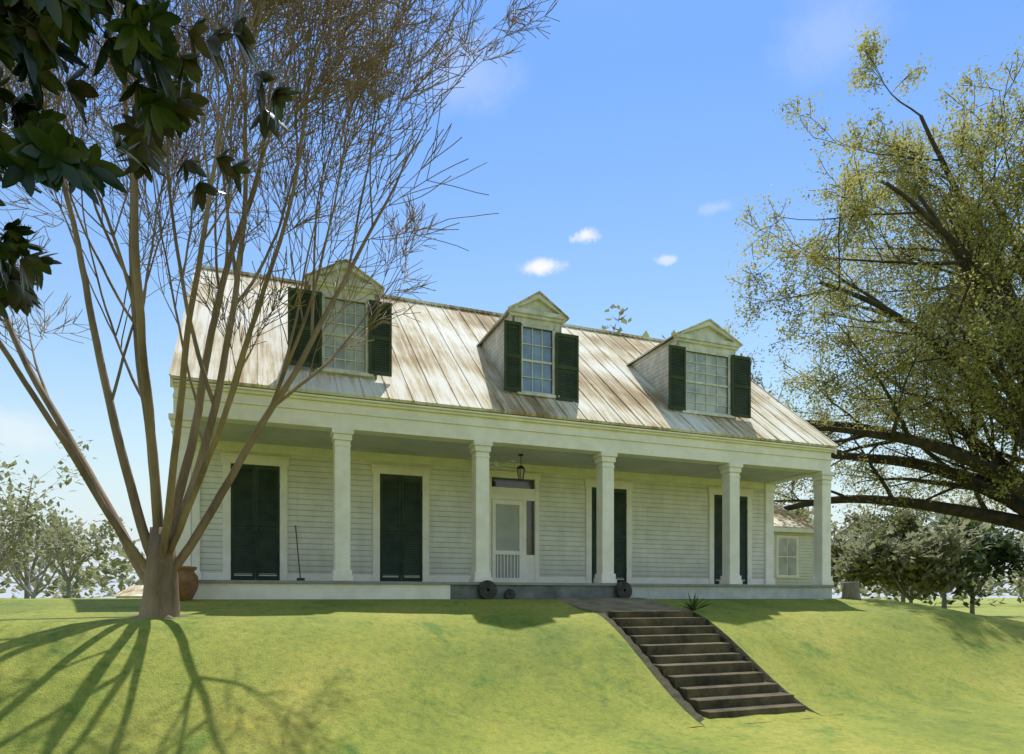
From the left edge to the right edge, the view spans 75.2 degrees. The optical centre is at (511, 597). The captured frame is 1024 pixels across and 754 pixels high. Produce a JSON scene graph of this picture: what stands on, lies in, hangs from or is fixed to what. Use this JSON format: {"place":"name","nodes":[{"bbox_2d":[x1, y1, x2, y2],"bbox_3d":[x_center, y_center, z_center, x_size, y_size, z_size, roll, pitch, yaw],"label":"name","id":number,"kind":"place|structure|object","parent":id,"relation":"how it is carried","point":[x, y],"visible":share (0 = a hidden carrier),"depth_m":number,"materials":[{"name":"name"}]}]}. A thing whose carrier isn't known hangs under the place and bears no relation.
{"place":"outdoors","nodes":[
{"label":"outdoors","id":0,"kind":"place"},
{"bbox_2d":[0,429,97,577],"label":"tree leaves","id":1,"kind":"object","parent":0,"point":[29,513],"depth_m":58.77,"materials":[{"name":"green plant"}]},
{"bbox_2d":[113,585,143,596],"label":"distant roof","id":2,"kind":"structure","parent":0,"point":[134,591],"depth_m":88.87,"materials":[{"name":"metal"}]},
{"bbox_2d":[0,0,271,281],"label":"tree branches","id":3,"kind":"object","parent":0,"point":[110,40],"visible":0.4,"depth_m":4.89,"materials":[{"name":"green plant"}]},
{"bbox_2d":[0,0,300,319],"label":"tree leaves","id":4,"kind":"object","parent":3,"relation":"on","point":[44,148],"visible":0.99,"depth_m":4.85,"materials":[{"name":"green plant"}]},
{"bbox_2d":[0,598,1023,753],"bbox_3d":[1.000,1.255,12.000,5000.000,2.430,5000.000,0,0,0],"label":"ground","id":5,"kind":"structure","parent":0,"point":[334,676],"depth_m":9.43,"materials":[{"name":"green plant"}]},
{"bbox_2d":[0,517,88,598],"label":"tree","id":6,"kind":"object","parent":5,"relation":"on","point":[33,594],"visible":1,"depth_m":49.79,"materials":[{"name":"green plant"}]},
{"bbox_2d":[0,480,93,598],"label":"tree leaves","id":7,"kind":"object","parent":5,"relation":"on","point":[65,535],"depth_m":84.70,"materials":[{"name":"green plant"}]},
{"bbox_2d":[5,506,132,597],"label":"tree leaves","id":8,"kind":"object","parent":5,"relation":"on","point":[97,555],"depth_m":119.66,"materials":[{"name":"green plant"}]},
{"bbox_2d":[178,566,198,600],"bbox_3d":[-5.799,-0.236,11.678,0.550,0.610,0.550,0,0,-21],"label":"terracotta urn","id":9,"kind":"object","parent":5,"relation":"on","point":[188,581],"visible":0.48,"depth_m":11.53,"materials":[{"name":"brown ceramic"}]},
{"bbox_2d":[0,0,559,618],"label":"crape myrtle","id":10,"kind":"object","parent":5,"relation":"on","point":[158,566],"visible":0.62,"depth_m":9.59,"materials":[{"name":"brown plant"}]},
{"bbox_2d":[193,583,449,598],"bbox_3d":[-3.724,-0.091,12.973,5.200,0.342,0.043,0,0,-21],"label":"porch foundation","id":11,"kind":"object","parent":5,"relation":"on","point":[293,591],"visible":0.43,"depth_m":12.94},
{"bbox_2d":[477,580,496,598],"bbox_3d":[-0.521,-0.152,14.065,0.422,0.414,0.100,0,-9,-25],"label":"millstone","id":12,"kind":"object","parent":5,"relation":"on","point":[484,586],"visible":0.98,"depth_m":14.01,"materials":[{"name":"stone"}]},
{"bbox_2d":[174,379,828,579],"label":"walls","id":13,"kind":"structure","parent":5,"relation":"on","point":[669,529],"depth_m":16.24,"materials":[{"name":"white wood"}]},
{"bbox_2d":[220,452,289,579],"bbox_3d":[-5.600,-1.710,14.521,1.420,2.780,0.090,0,0,-21],"label":"door casing","id":14,"kind":"structure","parent":13,"relation":"attached to","point":[228,459],"depth_m":14.51,"materials":[{"name":"white wood"}]},
{"bbox_2d":[231,463,279,579],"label":"door shutters","id":15,"kind":"object","parent":14,"relation":"in","point":[243,533],"depth_m":14.52,"materials":[{"name":"green wood"}]},
{"bbox_2d":[371,464,430,581],"bbox_3d":[-2.606,-1.705,15.664,1.430,2.770,0.090,0,0,-21],"label":"door casing","id":16,"kind":"structure","parent":13,"relation":"attached to","point":[377,470],"depth_m":15.62,"materials":[{"name":"white wood"}]},
{"bbox_2d":[380,474,422,581],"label":"door shutters","id":17,"kind":"object","parent":16,"relation":"in","point":[401,496],"depth_m":15.66,"materials":[{"name":"green wood"}]},
{"bbox_2d":[201,439,764,584],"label":"wall trim","id":18,"kind":"structure","parent":13,"relation":"attached to","point":[268,448],"depth_m":16.15,"materials":[{"name":"white wood"}]},
{"bbox_2d":[199,421,804,482],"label":"porch ceiling","id":19,"kind":"structure","parent":13,"relation":"attached to","point":[232,432],"depth_m":15.43,"materials":[{"name":"white wood"}]},
{"bbox_2d":[489,453,516,468],"bbox_3d":[-0.369,-3.200,15.539,0.962,0.320,0.962,0,0,4],"label":"ceiling fan","id":20,"kind":"object","parent":19,"relation":"attached to","point":[496,463],"visible":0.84,"depth_m":15.48},
{"bbox_2d":[517,454,524,480],"bbox_3d":[0.212,-3.050,15.656,0.220,0.620,0.191,0,0,-21],"label":"porch lantern","id":21,"kind":"object","parent":19,"relation":"hanging from","point":[520,467],"depth_m":15.60,"materials":[{"name":"black metal"}]},
{"bbox_2d":[169,265,837,447],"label":"roof","id":22,"kind":"structure","parent":13,"relation":"on","point":[440,358],"depth_m":15.88,"materials":[{"name":"metal"}]},
{"bbox_2d":[307,262,382,378],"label":"dormer trim","id":23,"kind":"structure","parent":22,"relation":"on","point":[368,288],"depth_m":13.63,"materials":[{"name":"white wood"}]},
{"bbox_2d":[288,287,391,376],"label":"window shutters","id":24,"kind":"object","parent":23,"relation":"attached to","point":[380,353],"visible":0.75,"depth_m":13.38,"materials":[{"name":"green wood"}]},
{"bbox_2d":[303,259,384,298],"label":"dormer roof","id":25,"kind":"structure","parent":23,"relation":"on","point":[308,287],"depth_m":13.62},
{"bbox_2d":[325,298,364,371],"bbox_3d":[-3.435,-5.360,13.673,0.820,1.460,0.005,0,0,-21],"label":"dormer glass","id":26,"kind":"object","parent":23,"relation":"in","point":[339,341],"visible":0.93,"depth_m":13.68,"materials":[{"name":"glass"}]},
{"bbox_2d":[170,378,836,453],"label":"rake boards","id":27,"kind":"object","parent":22,"relation":"attached to","point":[171,385],"visible":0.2,"depth_m":11.91,"materials":[{"name":"wood"}]},
{"bbox_2d":[481,313,561,391],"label":"dormer cheeks","id":28,"kind":"object","parent":22,"relation":"on","point":[492,345],"visible":0.32,"depth_m":15.99,"materials":[{"name":"white wood"}]},
{"bbox_2d":[476,291,568,345],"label":"dormer roof","id":29,"kind":"structure","parent":28,"relation":"on","point":[494,326],"depth_m":15.39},
{"bbox_2d":[508,293,567,398],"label":"dormer trim","id":30,"kind":"structure","parent":28,"relation":"attached to","point":[538,311],"depth_m":15.24,"materials":[{"name":"white wood"}]},
{"bbox_2d":[523,327,550,393],"bbox_3d":[0.569,-5.410,15.298,0.740,1.500,0.005,0,0,-21],"label":"dormer glass","id":31,"kind":"object","parent":30,"relation":"in","point":[546,357],"visible":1,"depth_m":15.30,"materials":[{"name":"clear glass"}]},
{"bbox_2d":[504,320,578,402],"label":"window shutters","id":32,"kind":"object","parent":30,"relation":"attached to","point":[566,367],"visible":1,"depth_m":15.36,"materials":[{"name":"green wood"}]},
{"bbox_2d":[630,338,734,412],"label":"dormer cheeks","id":33,"kind":"object","parent":22,"relation":"on","point":[651,368],"visible":0.32,"depth_m":17.54,"materials":[{"name":"white wood"}]},
{"bbox_2d":[626,318,742,365],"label":"dormer roof","id":34,"kind":"structure","parent":33,"relation":"on","point":[667,340],"depth_m":17.15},
{"bbox_2d":[673,321,740,418],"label":"dormer trim","id":35,"kind":"structure","parent":33,"relation":"attached to","point":[709,337],"depth_m":17.01,"materials":[{"name":"white wood"}]},
{"bbox_2d":[686,351,726,413],"bbox_3d":[4.976,-5.460,17.045,1.300,1.520,0.005,0,0,-21],"label":"dormer glass","id":36,"kind":"object","parent":35,"relation":"in","point":[701,368],"visible":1,"depth_m":17.04,"materials":[{"name":"clear glass"}]},
{"bbox_2d":[668,344,750,418],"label":"window shutters","id":37,"kind":"object","parent":35,"relation":"attached to","point":[740,386],"visible":1,"depth_m":17.18,"materials":[{"name":"green wood"}]},
{"bbox_2d":[489,470,540,582],"bbox_3d":[0.038,-1.730,16.674,1.490,2.820,0.090,0,0,-21],"label":"front door frame","id":38,"kind":"object","parent":13,"relation":"attached to","point":[528,565],"visible":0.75,"depth_m":16.69,"materials":[{"name":"white wood"}]},
{"bbox_2d":[496,504,518,577],"bbox_3d":[-0.119,-1.395,16.608,0.630,1.830,0.021,0,0,-21],"label":"screen door","id":39,"kind":"structure","parent":38,"relation":"attached to","point":[507,527],"depth_m":16.60,"materials":[{"name":"white wood"}]},
{"bbox_2d":[492,478,533,554],"bbox_3d":[0.032,-2.025,16.690,1.130,1.890,0.005,0,0,-21],"label":"transom and sidelight","id":40,"kind":"object","parent":38,"relation":"attached to","point":[511,483],"visible":1,"depth_m":16.84,"materials":[{"name":"glass"}]},
{"bbox_2d":[199,580,833,586],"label":"porch deck","id":41,"kind":"structure","parent":13,"relation":"attached to","point":[433,583],"depth_m":14.01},
{"bbox_2d":[295,525,304,580],"bbox_3d":[-4.681,-0.962,14.664,0.181,1.284,0.422,0,0,-21],"label":"broom","id":42,"kind":"object","parent":41,"relation":"on","point":[300,579],"visible":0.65,"depth_m":14.62,"materials":[{"name":"grey"}]},
{"bbox_2d":[168,413,833,584],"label":"columns","id":43,"kind":"structure","parent":41,"relation":"on","point":[480,451],"depth_m":15.20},
{"bbox_2d":[173,379,834,483],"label":"entablature","id":44,"kind":"structure","parent":43,"relation":"on","point":[294,410],"depth_m":14.27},
{"bbox_2d":[450,585,617,598],"bbox_3d":[0.712,-0.066,14.672,4.300,0.392,0.042,0,0,-21],"label":"old porch skirt","id":45,"kind":"object","parent":41,"relation":"attached to","point":[521,591],"visible":0.5,"depth_m":14.62,"materials":[{"name":"grey concrete"}]},
{"bbox_2d":[584,478,633,582],"bbox_3d":[2.579,-1.710,17.644,1.470,2.780,0.090,0,0,-21],"label":"door casing","id":46,"kind":"structure","parent":13,"relation":"attached to","point":[589,484],"depth_m":17.44,"materials":[{"name":"white wood"}]},
{"bbox_2d":[592,487,626,582],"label":"door shutters","id":47,"kind":"object","parent":46,"relation":"in","point":[620,507],"depth_m":17.75,"materials":[{"name":"wood"}]},
{"bbox_2d":[707,487,753,583],"bbox_3d":[6.269,-1.720,19.053,1.590,2.800,0.090,0,0,-21],"label":"door casing","id":48,"kind":"structure","parent":13,"relation":"attached to","point":[747,493],"depth_m":18.82,"materials":[{"name":"white wood"}]},
{"bbox_2d":[714,495,747,583],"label":"door shutters","id":49,"kind":"object","parent":48,"relation":"in","point":[718,537],"depth_m":18.95,"materials":[{"name":"green wood"}]},
{"bbox_2d":[504,589,515,598],"bbox_3d":[-0.044,-0.062,14.271,0.241,0.236,0.070,0,-12,-13],"label":"millstone","id":50,"kind":"object","parent":5,"relation":"on","point":[512,593],"visible":0.91,"depth_m":14.24,"materials":[{"name":"stone"}]},
{"bbox_2d":[0,526,1023,604],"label":"tree line","id":51,"kind":"object","parent":5,"relation":"on","point":[84,580],"visible":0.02,"depth_m":164.76,"materials":[{"name":"green plant"}]},
{"bbox_2d":[554,598,689,615],"bbox_3d":[2.297,0.380,14.164,2.300,0.737,1.770,0,0,-21],"label":"step landing","id":52,"kind":"object","parent":5,"relation":"on","point":[605,605],"visible":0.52,"depth_m":14.07,"materials":[{"name":"concrete"}]},
{"bbox_2d":[615,581,631,597],"bbox_3d":[2.560,-0.153,15.245,0.422,0.414,0.100,0,-8,-27],"label":"millstone","id":53,"kind":"object","parent":5,"relation":"on","point":[623,589],"visible":0.91,"depth_m":15.19,"materials":[{"name":"stone"}]},
{"bbox_2d":[566,610,702,727],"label":"bank turf","id":54,"kind":"structure","parent":5,"relation":"on","point":[644,684],"depth_m":11.02,"materials":[{"name":"green plant"}]},
{"bbox_2d":[594,612,704,725],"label":"curb","id":55,"kind":"structure","parent":5,"relation":"on","point":[677,697],"depth_m":11.04,"materials":[{"name":"grey concrete"}]},
{"bbox_2d":[608,610,812,723],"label":"garden steps","id":56,"kind":"structure","parent":5,"relation":"on","point":[702,668],"depth_m":11.54,"materials":[{"name":"concrete"}]},
{"bbox_2d":[630,586,831,598],"bbox_3d":[5.215,-0.091,17.526,6.150,0.342,2.170,0,0,-21],"label":"foundation","id":57,"kind":"object","parent":5,"relation":"on","point":[668,592],"visible":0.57,"depth_m":16.43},
{"bbox_2d":[693,612,821,715],"bbox_3d":[4.214,1.261,12.284,0.100,1.998,3.750,0,0,-21],"label":"edging","id":58,"kind":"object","parent":5,"relation":"on","point":[735,647],"visible":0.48,"depth_m":12.20,"materials":[{"name":"grey concrete"}]},
{"bbox_2d":[690,610,844,715],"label":"grass bank","id":59,"kind":"structure","parent":5,"relation":"on","point":[759,649],"depth_m":12.05,"materials":[{"name":"green plant"}]},
{"bbox_2d":[680,592,710,610],"bbox_3d":[3.805,0.074,13.903,0.764,0.415,0.647,0,0,-1],"label":"yucca","id":60,"kind":"object","parent":59,"relation":"on","point":[693,605],"visible":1,"depth_m":13.83,"materials":[{"name":"green plant"}]},
{"bbox_2d":[774,531,813,584],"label":"wing walls","id":61,"kind":"structure","parent":5,"relation":"on","point":[806,557],"depth_m":26.48,"materials":[{"name":"white wood"}]},
{"bbox_2d":[774,504,813,528],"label":"wing roof","id":62,"kind":"structure","parent":61,"relation":"on","point":[784,518],"depth_m":26.86,"materials":[{"name":"silver metal"}]},
{"bbox_2d":[774,527,813,577],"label":"wing trim","id":63,"kind":"structure","parent":61,"relation":"attached to","point":[780,529],"depth_m":26.08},
{"bbox_2d":[779,538,795,574],"bbox_3d":[10.824,-1.595,26.172,0.900,1.450,0.009,0,0,-21],"label":"wing glass","id":64,"kind":"object","parent":63,"relation":"in","point":[783,560],"visible":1,"depth_m":26.16,"materials":[{"name":"glass"}]},
{"bbox_2d":[782,498,857,544],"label":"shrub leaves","id":65,"kind":"object","parent":5,"relation":"on","point":[812,513],"depth_m":74.26,"materials":[{"name":"green plant"}]},
{"bbox_2d":[803,514,867,593],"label":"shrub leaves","id":66,"kind":"object","parent":5,"relation":"on","point":[837,539],"depth_m":58.99,"materials":[{"name":"green plant"}]},
{"bbox_2d":[841,582,860,599],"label":"stone block","id":67,"kind":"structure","parent":5,"relation":"on","point":[850,590],"depth_m":17.44,"materials":[{"name":"grey stone"}]},
{"bbox_2d":[723,14,1023,541],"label":"live oak","id":68,"kind":"object","parent":5,"relation":"on","point":[991,217],"depth_m":25.00,"materials":[{"name":"green plant"}]},
{"bbox_2d":[831,513,993,605],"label":"shrub leaves","id":69,"kind":"object","parent":5,"relation":"on","point":[930,554],"depth_m":49.00,"materials":[{"name":"green plant"}]},
{"bbox_2d":[833,486,991,601],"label":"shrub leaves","id":70,"kind":"object","parent":5,"relation":"on","point":[909,519],"depth_m":67.66,"materials":[{"name":"green plant"}]},
{"bbox_2d":[897,504,1023,613],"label":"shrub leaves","id":71,"kind":"object","parent":5,"relation":"on","point":[1010,553],"depth_m":50.28,"materials":[{"name":"green plant"}]},
{"bbox_2d":[915,495,1023,608],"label":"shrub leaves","id":72,"kind":"object","parent":5,"relation":"on","point":[1001,527],"depth_m":78.95,"materials":[{"name":"green plant"}]},
{"bbox_2d":[1011,556,1023,591],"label":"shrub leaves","id":73,"kind":"object","parent":5,"relation":"on","point":[1020,583],"visible":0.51,"depth_m":51.88,"materials":[{"name":"green plant"}]},
{"bbox_2d":[0,0,1023,597],"label":"sky","id":74,"kind":"structure","parent":0,"point":[622,148],"materials":[{"name":"blue"}]},
{"bbox_2d":[524,327,551,390],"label":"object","id":75,"kind":"object","parent":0,"point":[551,353],"visible":0.14,"depth_m":15.71,"materials":[{"name":"white wood"}]},
{"bbox_2d":[602,304,675,338],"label":"tree leaves","id":76,"kind":"object","parent":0,"point":[624,321],"depth_m":80.31,"materials":[{"name":"green plant"}]}
]}

